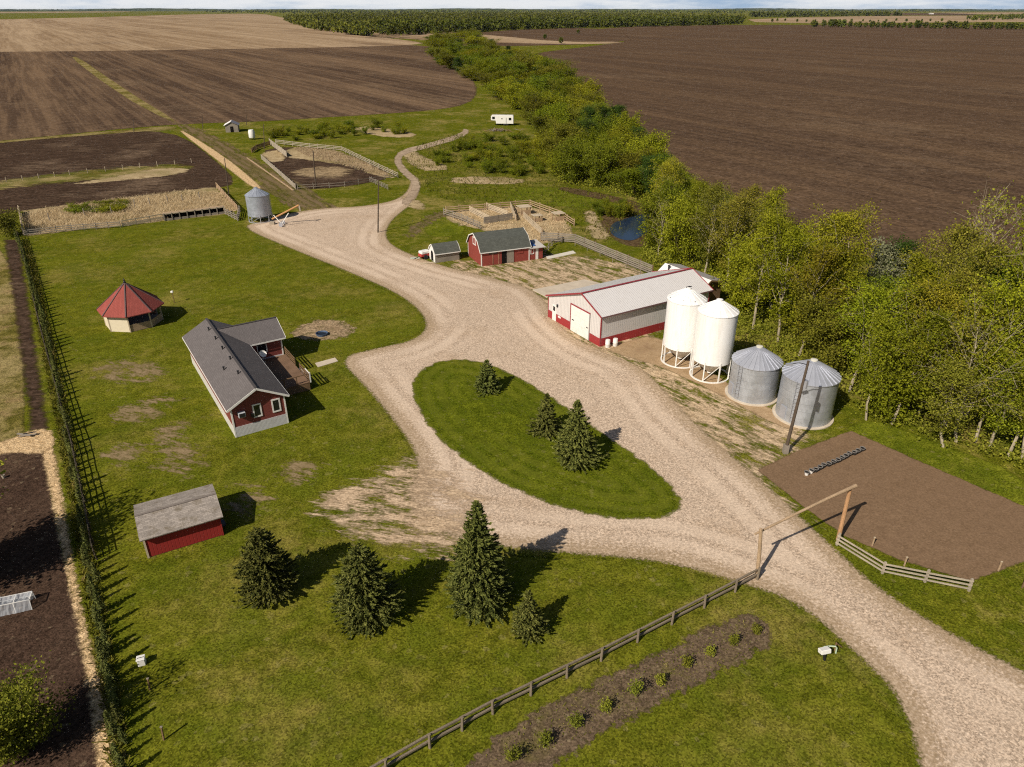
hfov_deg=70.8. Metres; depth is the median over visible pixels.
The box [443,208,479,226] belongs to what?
fence
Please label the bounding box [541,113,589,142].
willow tree
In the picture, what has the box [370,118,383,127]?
meadow bush
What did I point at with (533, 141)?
meadow bush
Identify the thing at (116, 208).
meadow bush
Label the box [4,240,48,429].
soil strip
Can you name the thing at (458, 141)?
meadow bush
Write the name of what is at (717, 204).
willow tree
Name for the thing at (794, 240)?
poplar tree
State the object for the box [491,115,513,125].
camper trailer
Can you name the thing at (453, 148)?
meadow bush
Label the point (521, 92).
willow tree
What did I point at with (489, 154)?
meadow bush
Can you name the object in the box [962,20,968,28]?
field tree
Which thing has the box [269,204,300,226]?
grain auger
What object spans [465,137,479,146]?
meadow bush
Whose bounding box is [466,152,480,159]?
meadow bush
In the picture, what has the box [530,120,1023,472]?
undergrowth
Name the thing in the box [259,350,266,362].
satellite dish
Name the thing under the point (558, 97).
willow tree
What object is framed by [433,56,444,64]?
willow tree
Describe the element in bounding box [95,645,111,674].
young spruce
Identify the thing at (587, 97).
willow tree
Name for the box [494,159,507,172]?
meadow bush
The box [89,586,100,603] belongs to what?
young spruce
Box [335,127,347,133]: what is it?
meadow bush
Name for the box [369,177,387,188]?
gate
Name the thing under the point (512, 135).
meadow bush
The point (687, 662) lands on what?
bed shrub
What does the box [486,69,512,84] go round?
willow tree
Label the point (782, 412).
door
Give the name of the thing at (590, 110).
broadleaf tree
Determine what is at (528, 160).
meadow bush
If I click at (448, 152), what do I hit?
meadow bush
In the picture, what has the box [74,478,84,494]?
young spruce
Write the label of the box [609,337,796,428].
dirt apron
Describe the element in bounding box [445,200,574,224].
fence
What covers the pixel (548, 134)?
willow tree
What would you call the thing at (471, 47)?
willow tree
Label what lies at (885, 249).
silver tree
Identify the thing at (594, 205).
meadow bush
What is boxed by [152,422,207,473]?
worn lawn patch
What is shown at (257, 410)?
window
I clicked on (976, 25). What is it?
field tree
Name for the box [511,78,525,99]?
broadleaf tree
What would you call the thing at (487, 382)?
spruce tree
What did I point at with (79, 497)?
young spruce
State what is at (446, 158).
meadow bush
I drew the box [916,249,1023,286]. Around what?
poplar tree
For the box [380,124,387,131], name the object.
meadow bush
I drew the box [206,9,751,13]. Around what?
distant wood
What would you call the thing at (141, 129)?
verge
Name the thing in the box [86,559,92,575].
young spruce
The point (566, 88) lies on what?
willow tree
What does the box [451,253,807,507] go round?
dirt yard
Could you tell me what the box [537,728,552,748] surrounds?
bed shrub
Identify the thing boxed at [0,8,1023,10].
hills
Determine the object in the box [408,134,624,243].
meadow grass
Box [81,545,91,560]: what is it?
young spruce
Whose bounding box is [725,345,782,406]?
grain bin
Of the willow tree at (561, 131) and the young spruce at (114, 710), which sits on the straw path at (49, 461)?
the young spruce at (114, 710)
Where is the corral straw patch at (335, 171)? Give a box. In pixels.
[290,166,351,177]
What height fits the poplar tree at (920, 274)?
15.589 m
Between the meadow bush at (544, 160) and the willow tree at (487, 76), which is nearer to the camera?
the meadow bush at (544, 160)
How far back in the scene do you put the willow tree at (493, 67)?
414.62 m
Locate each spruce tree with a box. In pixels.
[230,526,300,609]
[326,540,405,639]
[443,500,524,628]
[473,359,502,397]
[510,589,550,647]
[524,393,562,440]
[550,398,607,474]
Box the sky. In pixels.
[0,0,1023,9]
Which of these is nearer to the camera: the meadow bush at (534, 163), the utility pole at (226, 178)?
the utility pole at (226, 178)
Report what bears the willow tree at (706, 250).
on the ground at (984, 613)
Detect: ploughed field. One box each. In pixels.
[0,45,476,140]
[538,25,1023,266]
[890,13,976,14]
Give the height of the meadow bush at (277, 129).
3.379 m
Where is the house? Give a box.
[182,316,310,437]
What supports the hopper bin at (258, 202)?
on the gravel driveway
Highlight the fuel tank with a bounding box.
[248,129,254,138]
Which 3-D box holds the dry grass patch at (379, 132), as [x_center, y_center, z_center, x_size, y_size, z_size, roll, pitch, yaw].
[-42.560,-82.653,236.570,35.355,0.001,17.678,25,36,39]
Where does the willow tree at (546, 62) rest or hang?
on the ground at (984, 613)
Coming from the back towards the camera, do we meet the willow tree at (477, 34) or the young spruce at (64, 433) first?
the willow tree at (477, 34)
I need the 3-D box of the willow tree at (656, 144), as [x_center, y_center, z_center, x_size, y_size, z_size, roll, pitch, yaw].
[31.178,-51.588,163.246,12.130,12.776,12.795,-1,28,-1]
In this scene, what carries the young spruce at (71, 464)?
on the lawn at (297, 679)
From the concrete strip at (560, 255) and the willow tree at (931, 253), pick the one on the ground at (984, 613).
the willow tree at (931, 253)
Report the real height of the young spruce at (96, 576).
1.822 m
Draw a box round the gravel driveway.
[248,183,1023,766]
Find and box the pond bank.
[559,187,649,246]
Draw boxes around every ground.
[0,11,1023,766]
[0,429,53,453]
[21,187,236,235]
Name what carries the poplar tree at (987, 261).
on the ground at (984, 613)
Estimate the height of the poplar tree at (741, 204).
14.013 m
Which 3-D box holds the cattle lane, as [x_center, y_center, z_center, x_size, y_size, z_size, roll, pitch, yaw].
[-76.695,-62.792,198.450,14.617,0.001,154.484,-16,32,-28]
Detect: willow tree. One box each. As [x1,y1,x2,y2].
[419,38,447,48]
[421,45,449,57]
[427,31,459,39]
[429,44,448,57]
[431,52,463,68]
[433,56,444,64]
[444,40,463,53]
[453,31,483,38]
[453,63,479,77]
[456,28,476,36]
[457,43,483,51]
[458,53,482,68]
[460,47,486,58]
[460,66,487,80]
[462,35,487,46]
[464,50,487,63]
[468,32,484,36]
[469,68,524,85]
[471,57,498,72]
[475,83,504,98]
[476,55,508,70]
[478,37,500,48]
[479,43,497,56]
[482,43,503,51]
[482,61,511,72]
[483,74,514,91]
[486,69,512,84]
[491,79,521,103]
[497,78,536,108]
[498,51,518,69]
[503,48,522,52]
[508,49,537,72]
[508,59,529,79]
[513,69,546,80]
[515,86,539,111]
[516,88,551,123]
[517,90,556,112]
[518,87,550,109]
[521,108,573,137]
[524,72,562,93]
[525,52,545,57]
[525,100,571,130]
[526,79,550,92]
[527,134,561,159]
[530,54,550,69]
[532,127,557,143]
[533,59,576,75]
[534,56,572,72]
[538,66,580,81]
[538,127,573,169]
[539,148,581,174]
[541,90,578,115]
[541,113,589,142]
[546,78,579,97]
[548,116,574,129]
[550,74,595,89]
[552,83,573,97]
[552,133,593,181]
[553,77,585,88]
[557,75,580,85]
[562,88,605,109]
[564,98,612,128]
[570,78,604,97]
[570,98,597,120]
[572,100,620,121]
[572,134,584,145]
[575,145,592,176]
[576,110,607,136]
[576,124,615,150]
[577,88,607,101]
[577,133,629,186]
[589,137,621,172]
[597,117,608,137]
[601,116,637,133]
[603,165,653,196]
[606,109,650,132]
[606,130,635,170]
[609,145,655,182]
[624,129,675,167]
[631,127,668,150]
[631,186,685,250]
[645,132,666,156]
[647,148,696,196]
[650,174,692,231]
[654,185,709,265]
[687,191,749,228]
[689,206,732,268]
[706,227,795,312]
[709,213,764,275]
[723,233,768,293]
[774,232,880,347]
[787,266,869,369]
[803,269,917,357]
[846,310,962,426]
[849,288,932,334]
[858,268,930,309]
[914,239,955,272]
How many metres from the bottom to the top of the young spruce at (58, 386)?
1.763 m
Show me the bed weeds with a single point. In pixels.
(637, 681)
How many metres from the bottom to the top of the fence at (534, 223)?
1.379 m
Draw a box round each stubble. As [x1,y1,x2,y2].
[0,11,109,12]
[748,16,1023,22]
[944,12,1023,13]
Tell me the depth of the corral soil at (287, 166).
175.99 m
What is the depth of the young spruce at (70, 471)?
61.42 m
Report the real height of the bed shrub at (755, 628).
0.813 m
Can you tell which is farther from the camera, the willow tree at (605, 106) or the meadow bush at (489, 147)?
the willow tree at (605, 106)
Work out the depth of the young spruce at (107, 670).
42.95 m
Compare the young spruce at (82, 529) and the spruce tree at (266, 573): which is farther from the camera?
the young spruce at (82, 529)
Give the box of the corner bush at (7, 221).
[0,207,26,238]
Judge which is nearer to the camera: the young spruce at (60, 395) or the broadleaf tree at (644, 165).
the young spruce at (60, 395)
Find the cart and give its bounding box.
[414,249,428,258]
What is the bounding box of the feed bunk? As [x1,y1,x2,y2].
[163,205,224,220]
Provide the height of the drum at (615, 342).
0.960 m
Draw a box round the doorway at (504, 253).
[502,251,506,262]
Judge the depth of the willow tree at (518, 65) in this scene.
400.57 m
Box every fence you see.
[3,158,191,181]
[16,231,97,559]
[17,205,23,234]
[23,221,120,235]
[121,213,163,226]
[215,182,237,211]
[224,206,239,220]
[247,157,293,190]
[251,140,269,151]
[261,155,295,188]
[269,138,286,156]
[275,139,397,176]
[297,174,395,188]
[370,567,760,766]
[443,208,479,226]
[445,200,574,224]
[469,206,488,218]
[483,213,512,223]
[486,202,507,213]
[510,202,515,219]
[523,211,542,233]
[540,232,653,272]
[545,236,562,251]
[575,240,640,273]
[835,533,973,591]
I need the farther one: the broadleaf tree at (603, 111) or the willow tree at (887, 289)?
the broadleaf tree at (603, 111)
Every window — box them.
[252,403,262,417]
[256,343,267,353]
[271,398,281,412]
[516,249,522,253]
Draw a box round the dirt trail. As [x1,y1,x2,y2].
[394,129,467,204]
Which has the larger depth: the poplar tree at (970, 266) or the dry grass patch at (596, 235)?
the dry grass patch at (596, 235)
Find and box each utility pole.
[224,158,229,195]
[313,151,316,187]
[377,181,378,232]
[782,361,809,453]
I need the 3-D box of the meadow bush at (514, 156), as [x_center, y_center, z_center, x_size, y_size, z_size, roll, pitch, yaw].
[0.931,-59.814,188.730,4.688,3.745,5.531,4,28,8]
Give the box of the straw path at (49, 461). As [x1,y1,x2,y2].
[42,448,114,766]
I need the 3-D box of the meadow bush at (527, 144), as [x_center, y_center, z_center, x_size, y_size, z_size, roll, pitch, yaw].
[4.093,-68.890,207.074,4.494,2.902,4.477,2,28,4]
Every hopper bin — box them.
[244,187,272,222]
[660,286,706,368]
[689,298,738,383]
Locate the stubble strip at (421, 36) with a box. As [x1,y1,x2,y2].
[348,31,618,43]
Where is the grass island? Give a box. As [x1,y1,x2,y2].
[412,359,681,519]
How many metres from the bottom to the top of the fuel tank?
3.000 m
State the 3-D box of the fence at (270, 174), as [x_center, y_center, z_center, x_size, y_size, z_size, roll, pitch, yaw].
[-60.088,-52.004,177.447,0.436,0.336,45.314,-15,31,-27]
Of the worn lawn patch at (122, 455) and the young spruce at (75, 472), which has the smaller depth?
the young spruce at (75, 472)
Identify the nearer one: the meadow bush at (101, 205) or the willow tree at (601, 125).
the meadow bush at (101, 205)
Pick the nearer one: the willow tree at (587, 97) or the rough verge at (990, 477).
the rough verge at (990, 477)
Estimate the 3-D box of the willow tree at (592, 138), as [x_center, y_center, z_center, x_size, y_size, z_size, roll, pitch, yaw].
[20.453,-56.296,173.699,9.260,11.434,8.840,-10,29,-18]
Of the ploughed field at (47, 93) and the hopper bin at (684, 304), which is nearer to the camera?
the hopper bin at (684, 304)
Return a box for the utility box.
[136,654,145,666]
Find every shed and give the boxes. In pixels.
[133,484,223,557]
[428,241,460,262]
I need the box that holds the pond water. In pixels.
[610,214,651,239]
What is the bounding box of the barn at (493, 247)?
[466,227,545,266]
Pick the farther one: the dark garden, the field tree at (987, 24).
the field tree at (987, 24)
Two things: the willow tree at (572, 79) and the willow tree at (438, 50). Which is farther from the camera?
the willow tree at (438, 50)
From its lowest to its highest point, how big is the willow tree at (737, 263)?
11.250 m
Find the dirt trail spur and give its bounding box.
[407,211,454,236]
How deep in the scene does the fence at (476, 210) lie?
140.45 m
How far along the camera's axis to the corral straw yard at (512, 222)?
135.86 m
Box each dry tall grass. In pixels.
[295,146,390,176]
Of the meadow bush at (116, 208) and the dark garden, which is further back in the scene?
the meadow bush at (116, 208)
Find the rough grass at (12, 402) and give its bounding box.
[0,251,24,441]
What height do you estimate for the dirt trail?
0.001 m
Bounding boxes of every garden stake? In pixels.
[146,677,150,690]
[159,726,164,740]
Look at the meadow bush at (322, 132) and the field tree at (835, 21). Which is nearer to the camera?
the meadow bush at (322, 132)
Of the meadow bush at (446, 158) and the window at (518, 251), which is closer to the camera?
the window at (518, 251)
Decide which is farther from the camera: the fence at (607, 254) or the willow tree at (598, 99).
the willow tree at (598, 99)
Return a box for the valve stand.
[818,642,841,660]
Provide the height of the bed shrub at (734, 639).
0.941 m
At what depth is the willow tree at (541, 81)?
315.68 m
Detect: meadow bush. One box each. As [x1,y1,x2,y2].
[62,202,89,213]
[74,201,89,208]
[88,202,119,207]
[92,204,117,213]
[109,203,127,211]
[111,198,132,204]
[264,130,279,137]
[268,125,284,135]
[290,133,299,139]
[291,129,304,134]
[302,127,308,133]
[307,124,320,135]
[310,131,322,138]
[316,126,328,135]
[317,120,326,129]
[318,118,331,127]
[325,126,335,137]
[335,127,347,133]
[337,125,351,131]
[342,116,356,125]
[350,127,358,135]
[359,122,367,133]
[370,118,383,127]
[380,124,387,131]
[391,128,403,133]
[432,148,444,156]
[434,154,441,165]
[437,152,452,162]
[438,147,450,155]
[451,138,456,151]
[456,134,466,146]
[459,139,475,148]
[460,149,475,161]
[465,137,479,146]
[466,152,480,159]
[471,146,482,157]
[477,145,491,157]
[480,129,491,140]
[480,158,495,170]
[481,160,492,172]
[482,148,495,159]
[483,141,494,150]
[492,143,505,156]
[493,153,503,165]
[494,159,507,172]
[498,136,509,144]
[500,156,512,165]
[504,142,521,150]
[504,144,520,158]
[505,131,520,138]
[508,150,524,160]
[508,160,529,172]
[508,164,525,174]
[513,159,522,175]
[514,138,525,148]
[519,146,535,157]
[520,133,530,139]
[523,140,532,148]
[523,153,535,163]
[529,156,543,168]
[531,137,540,148]
[532,161,548,173]
[533,157,552,166]
[590,199,602,208]
[593,204,605,215]
[602,197,610,205]
[604,202,613,216]
[612,205,625,217]
[613,198,625,217]
[614,195,630,217]
[618,199,635,215]
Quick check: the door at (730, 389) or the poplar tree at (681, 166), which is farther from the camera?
the poplar tree at (681, 166)
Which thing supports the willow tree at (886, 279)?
on the ground at (984, 613)
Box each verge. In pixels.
[0,126,175,142]
[308,458,491,560]
[421,213,464,236]
[846,421,1023,505]
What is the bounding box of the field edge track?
[73,57,176,123]
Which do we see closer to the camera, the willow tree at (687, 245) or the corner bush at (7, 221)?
the willow tree at (687, 245)
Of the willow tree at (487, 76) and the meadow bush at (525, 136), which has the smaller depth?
the meadow bush at (525, 136)
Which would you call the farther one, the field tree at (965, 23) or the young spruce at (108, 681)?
the field tree at (965, 23)
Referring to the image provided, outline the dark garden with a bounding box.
[0,452,97,766]
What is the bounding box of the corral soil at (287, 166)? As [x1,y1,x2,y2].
[265,147,385,188]
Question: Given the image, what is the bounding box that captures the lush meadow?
[501,186,613,208]
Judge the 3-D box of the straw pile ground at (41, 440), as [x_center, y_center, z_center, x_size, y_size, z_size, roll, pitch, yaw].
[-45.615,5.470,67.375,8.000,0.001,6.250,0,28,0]
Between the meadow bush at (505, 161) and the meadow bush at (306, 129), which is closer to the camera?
the meadow bush at (505, 161)
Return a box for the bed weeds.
[486,616,764,759]
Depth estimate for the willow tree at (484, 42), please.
663.02 m
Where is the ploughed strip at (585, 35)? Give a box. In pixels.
[456,28,630,45]
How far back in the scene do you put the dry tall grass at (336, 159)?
194.21 m
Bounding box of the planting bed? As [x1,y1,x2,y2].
[466,613,771,766]
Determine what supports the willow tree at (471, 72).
on the ground at (984, 613)
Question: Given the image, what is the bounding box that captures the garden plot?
[758,431,1023,579]
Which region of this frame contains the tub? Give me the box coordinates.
[316,330,327,336]
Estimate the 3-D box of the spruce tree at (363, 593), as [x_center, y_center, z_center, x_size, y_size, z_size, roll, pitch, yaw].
[-9.429,12.926,46.534,5.221,6.165,5.032,0,28,0]
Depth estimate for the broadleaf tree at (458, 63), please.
442.92 m
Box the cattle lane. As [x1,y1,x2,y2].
[178,124,335,210]
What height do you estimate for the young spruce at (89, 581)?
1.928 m
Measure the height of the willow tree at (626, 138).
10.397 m
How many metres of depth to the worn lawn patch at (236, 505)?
59.49 m
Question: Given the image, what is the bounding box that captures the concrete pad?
[533,279,598,297]
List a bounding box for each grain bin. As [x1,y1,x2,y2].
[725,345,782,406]
[772,358,841,429]
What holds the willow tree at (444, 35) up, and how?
on the ground at (984, 613)
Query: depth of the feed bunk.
139.88 m
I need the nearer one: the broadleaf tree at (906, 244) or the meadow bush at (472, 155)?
the broadleaf tree at (906, 244)
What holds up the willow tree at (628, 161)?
on the ground at (984, 613)
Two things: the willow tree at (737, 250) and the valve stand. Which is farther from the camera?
the willow tree at (737, 250)
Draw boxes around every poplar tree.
[646,155,684,199]
[647,197,674,254]
[655,155,702,194]
[674,179,711,241]
[683,180,741,272]
[697,193,763,286]
[720,183,768,234]
[734,209,799,328]
[746,198,825,341]
[749,185,790,245]
[752,202,813,308]
[785,230,862,355]
[791,208,852,290]
[798,198,898,282]
[820,269,928,391]
[849,305,918,419]
[876,247,971,339]
[885,304,961,424]
[890,270,1000,415]
[891,218,990,339]
[914,260,990,393]
[914,353,1023,447]
[915,289,1023,441]
[916,235,1022,348]
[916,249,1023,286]
[922,301,1014,425]
[943,269,1023,428]
[948,285,1023,415]
[966,319,1023,442]
[967,351,1023,445]
[973,299,1023,459]
[975,198,1023,410]
[1000,344,1023,456]
[1005,274,1023,433]
[1009,232,1023,265]
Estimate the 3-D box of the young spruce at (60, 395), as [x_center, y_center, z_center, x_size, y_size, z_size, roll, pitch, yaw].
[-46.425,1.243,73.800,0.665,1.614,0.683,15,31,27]
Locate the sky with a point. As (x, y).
(519, 4)
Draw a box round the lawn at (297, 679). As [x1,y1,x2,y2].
[33,217,911,766]
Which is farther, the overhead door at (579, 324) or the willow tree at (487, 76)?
the willow tree at (487, 76)
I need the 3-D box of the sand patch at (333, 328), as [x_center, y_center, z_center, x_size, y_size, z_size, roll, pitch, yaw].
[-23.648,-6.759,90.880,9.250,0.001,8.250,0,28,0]
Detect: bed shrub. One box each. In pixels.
[503,743,522,762]
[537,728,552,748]
[566,710,584,729]
[597,695,612,712]
[625,677,643,697]
[654,673,666,685]
[677,653,693,667]
[703,644,717,657]
[728,630,739,648]
[751,622,762,634]
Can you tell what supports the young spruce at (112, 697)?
on the straw path at (49, 461)
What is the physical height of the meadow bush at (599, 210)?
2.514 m
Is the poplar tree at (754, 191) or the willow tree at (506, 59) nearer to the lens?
the poplar tree at (754, 191)
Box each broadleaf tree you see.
[452,56,463,71]
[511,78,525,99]
[573,116,596,142]
[580,103,601,126]
[598,106,611,126]
[606,104,626,127]
[630,124,647,138]
[636,152,663,171]
[636,152,674,196]
[873,232,924,285]
[965,244,1023,375]
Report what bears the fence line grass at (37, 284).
on the ground at (984, 613)
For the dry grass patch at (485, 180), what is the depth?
169.79 m
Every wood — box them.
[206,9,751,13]
[285,16,373,34]
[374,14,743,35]
[525,9,950,11]
[748,10,902,16]
[966,13,1023,19]
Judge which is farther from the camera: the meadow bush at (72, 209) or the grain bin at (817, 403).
the meadow bush at (72, 209)
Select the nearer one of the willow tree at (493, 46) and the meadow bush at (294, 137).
the meadow bush at (294, 137)
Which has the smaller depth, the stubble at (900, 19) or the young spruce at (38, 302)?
the young spruce at (38, 302)
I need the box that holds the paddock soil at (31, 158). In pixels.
[0,131,232,213]
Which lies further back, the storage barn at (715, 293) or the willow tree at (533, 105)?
the willow tree at (533, 105)
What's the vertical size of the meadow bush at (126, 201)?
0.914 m
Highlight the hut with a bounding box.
[224,120,239,131]
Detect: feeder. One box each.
[516,204,531,214]
[531,213,542,221]
[551,211,565,220]
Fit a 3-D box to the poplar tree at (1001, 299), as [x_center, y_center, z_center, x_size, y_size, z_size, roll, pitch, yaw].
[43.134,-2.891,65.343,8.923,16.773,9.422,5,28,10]
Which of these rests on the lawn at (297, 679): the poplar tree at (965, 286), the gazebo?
the gazebo
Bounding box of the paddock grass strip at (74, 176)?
[0,164,194,189]
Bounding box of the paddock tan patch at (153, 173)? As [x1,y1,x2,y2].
[75,168,188,183]
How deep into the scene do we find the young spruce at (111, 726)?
39.73 m
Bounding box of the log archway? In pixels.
[754,484,857,573]
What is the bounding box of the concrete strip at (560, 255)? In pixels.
[546,251,575,258]
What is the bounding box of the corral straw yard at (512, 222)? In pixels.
[446,207,571,243]
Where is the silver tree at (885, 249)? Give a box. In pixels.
[858,236,911,290]
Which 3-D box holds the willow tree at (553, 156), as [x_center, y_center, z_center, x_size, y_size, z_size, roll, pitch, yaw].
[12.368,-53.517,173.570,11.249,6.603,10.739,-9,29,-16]
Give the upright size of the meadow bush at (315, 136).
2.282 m
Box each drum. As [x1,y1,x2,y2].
[605,339,609,347]
[613,338,617,346]
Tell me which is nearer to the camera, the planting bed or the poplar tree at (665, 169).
the planting bed
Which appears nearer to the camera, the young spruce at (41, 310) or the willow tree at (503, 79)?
the young spruce at (41, 310)
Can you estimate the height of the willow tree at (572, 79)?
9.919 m
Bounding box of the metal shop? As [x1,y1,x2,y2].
[545,268,713,346]
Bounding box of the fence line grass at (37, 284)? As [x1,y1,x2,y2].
[22,238,136,766]
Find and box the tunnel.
[0,591,35,612]
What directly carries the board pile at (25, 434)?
on the straw pile ground at (41, 440)
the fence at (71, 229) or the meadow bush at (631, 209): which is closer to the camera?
the fence at (71, 229)
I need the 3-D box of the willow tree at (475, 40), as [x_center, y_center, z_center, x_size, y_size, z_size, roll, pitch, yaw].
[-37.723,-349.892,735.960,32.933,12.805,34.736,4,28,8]
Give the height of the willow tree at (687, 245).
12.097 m
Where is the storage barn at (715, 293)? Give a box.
[658,263,725,301]
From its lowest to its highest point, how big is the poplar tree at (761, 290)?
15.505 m
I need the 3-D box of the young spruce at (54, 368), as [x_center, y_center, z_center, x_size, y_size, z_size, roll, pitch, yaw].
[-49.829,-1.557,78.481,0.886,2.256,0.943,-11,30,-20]
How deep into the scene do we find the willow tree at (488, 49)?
512.50 m
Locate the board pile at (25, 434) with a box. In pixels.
[17,431,36,436]
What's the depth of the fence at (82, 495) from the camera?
63.50 m
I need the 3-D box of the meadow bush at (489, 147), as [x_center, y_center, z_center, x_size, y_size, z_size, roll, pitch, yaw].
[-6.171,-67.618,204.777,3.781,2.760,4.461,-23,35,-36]
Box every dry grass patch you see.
[356,126,415,136]
[402,196,424,208]
[404,151,446,170]
[452,176,522,183]
[584,211,609,238]
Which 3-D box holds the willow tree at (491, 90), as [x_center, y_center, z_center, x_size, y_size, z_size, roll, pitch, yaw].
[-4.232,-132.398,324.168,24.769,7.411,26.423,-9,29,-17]
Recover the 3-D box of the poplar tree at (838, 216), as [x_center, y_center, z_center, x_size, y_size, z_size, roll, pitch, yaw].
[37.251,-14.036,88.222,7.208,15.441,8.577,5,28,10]
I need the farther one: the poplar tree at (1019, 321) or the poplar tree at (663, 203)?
the poplar tree at (663, 203)
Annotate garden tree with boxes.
[0,459,8,497]
[0,650,75,766]
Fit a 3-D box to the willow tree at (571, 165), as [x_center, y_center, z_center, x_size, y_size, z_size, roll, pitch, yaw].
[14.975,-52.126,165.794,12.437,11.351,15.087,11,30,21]
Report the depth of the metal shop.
88.77 m
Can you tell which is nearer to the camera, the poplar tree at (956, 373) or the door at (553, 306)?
the poplar tree at (956, 373)
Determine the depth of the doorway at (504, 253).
114.09 m
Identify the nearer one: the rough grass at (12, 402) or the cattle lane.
the rough grass at (12, 402)
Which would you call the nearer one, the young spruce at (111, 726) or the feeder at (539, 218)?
the young spruce at (111, 726)
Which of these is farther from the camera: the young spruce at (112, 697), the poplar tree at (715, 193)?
the poplar tree at (715, 193)
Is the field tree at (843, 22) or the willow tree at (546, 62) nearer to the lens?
the willow tree at (546, 62)
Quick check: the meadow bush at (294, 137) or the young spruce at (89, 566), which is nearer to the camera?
the young spruce at (89, 566)
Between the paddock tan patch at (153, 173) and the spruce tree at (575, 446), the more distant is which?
the paddock tan patch at (153, 173)
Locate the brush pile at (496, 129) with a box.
[486,127,521,131]
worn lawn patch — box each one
[93,361,165,383]
[101,442,143,465]
[110,398,179,421]
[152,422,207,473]
[227,483,275,515]
[286,461,330,484]
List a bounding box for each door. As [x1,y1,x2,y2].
[507,250,513,262]
[552,304,555,320]
[570,305,588,339]
[728,381,733,393]
[779,404,786,417]
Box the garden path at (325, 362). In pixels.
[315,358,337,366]
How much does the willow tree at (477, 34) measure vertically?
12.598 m
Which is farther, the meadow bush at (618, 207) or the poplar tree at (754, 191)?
the meadow bush at (618, 207)
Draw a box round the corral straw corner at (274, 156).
[262,150,284,161]
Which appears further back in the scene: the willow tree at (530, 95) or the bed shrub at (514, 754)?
the willow tree at (530, 95)
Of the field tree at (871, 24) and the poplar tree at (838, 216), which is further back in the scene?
the field tree at (871, 24)
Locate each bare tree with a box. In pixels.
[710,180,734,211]
[947,176,1023,266]
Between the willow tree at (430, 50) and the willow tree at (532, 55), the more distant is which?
the willow tree at (430, 50)
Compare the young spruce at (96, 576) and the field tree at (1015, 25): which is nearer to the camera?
the young spruce at (96, 576)
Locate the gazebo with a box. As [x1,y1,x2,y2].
[97,278,163,332]
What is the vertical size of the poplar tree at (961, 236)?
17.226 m
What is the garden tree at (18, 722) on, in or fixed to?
on the dark garden
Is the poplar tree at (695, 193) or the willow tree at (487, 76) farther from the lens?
the willow tree at (487, 76)
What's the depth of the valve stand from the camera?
44.52 m
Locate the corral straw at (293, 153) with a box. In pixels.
[287,147,394,177]
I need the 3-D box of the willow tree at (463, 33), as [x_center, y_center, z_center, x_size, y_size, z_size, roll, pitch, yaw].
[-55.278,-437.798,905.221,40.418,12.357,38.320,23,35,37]
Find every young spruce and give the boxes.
[36,296,42,308]
[38,312,42,324]
[39,305,45,316]
[40,314,47,327]
[45,332,54,346]
[49,350,55,364]
[51,360,60,376]
[51,369,57,382]
[55,382,63,396]
[56,389,63,401]
[57,399,61,412]
[62,426,70,445]
[63,413,73,430]
[67,442,76,456]
[68,452,74,464]
[68,466,73,479]
[69,460,75,471]
[72,468,83,484]
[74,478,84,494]
[75,488,86,507]
[76,484,89,501]
[76,503,85,520]
[78,526,90,546]
[79,547,90,569]
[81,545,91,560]
[82,533,91,553]
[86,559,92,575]
[86,573,101,595]
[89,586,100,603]
[90,561,101,581]
[92,590,106,612]
[92,605,106,629]
[94,636,110,660]
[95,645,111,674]
[99,621,110,638]
[100,632,111,650]
[103,660,118,682]
[103,674,116,698]
[103,710,117,739]
[107,689,119,708]
[109,742,124,763]
[110,702,123,722]
[116,756,127,766]
[117,727,127,744]
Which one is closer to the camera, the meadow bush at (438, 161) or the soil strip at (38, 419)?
the soil strip at (38, 419)
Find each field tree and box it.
[811,19,816,26]
[832,19,837,26]
[840,19,846,26]
[869,21,875,27]
[914,20,920,27]
[932,21,939,28]
[945,20,952,27]
[952,21,957,28]
[956,22,962,28]
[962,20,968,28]
[972,22,979,28]
[984,21,990,28]
[1005,22,1011,28]
[1013,22,1020,28]
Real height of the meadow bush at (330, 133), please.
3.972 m
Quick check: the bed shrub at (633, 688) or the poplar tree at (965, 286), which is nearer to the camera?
the bed shrub at (633, 688)
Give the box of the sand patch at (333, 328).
[289,320,356,340]
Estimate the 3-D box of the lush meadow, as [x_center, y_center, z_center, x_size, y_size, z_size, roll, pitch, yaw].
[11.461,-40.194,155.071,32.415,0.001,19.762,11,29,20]
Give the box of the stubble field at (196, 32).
[0,14,421,51]
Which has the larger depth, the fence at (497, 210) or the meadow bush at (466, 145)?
the meadow bush at (466, 145)
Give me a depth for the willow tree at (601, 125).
203.60 m
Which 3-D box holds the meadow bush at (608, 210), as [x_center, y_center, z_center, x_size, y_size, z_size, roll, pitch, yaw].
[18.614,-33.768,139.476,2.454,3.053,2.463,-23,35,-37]

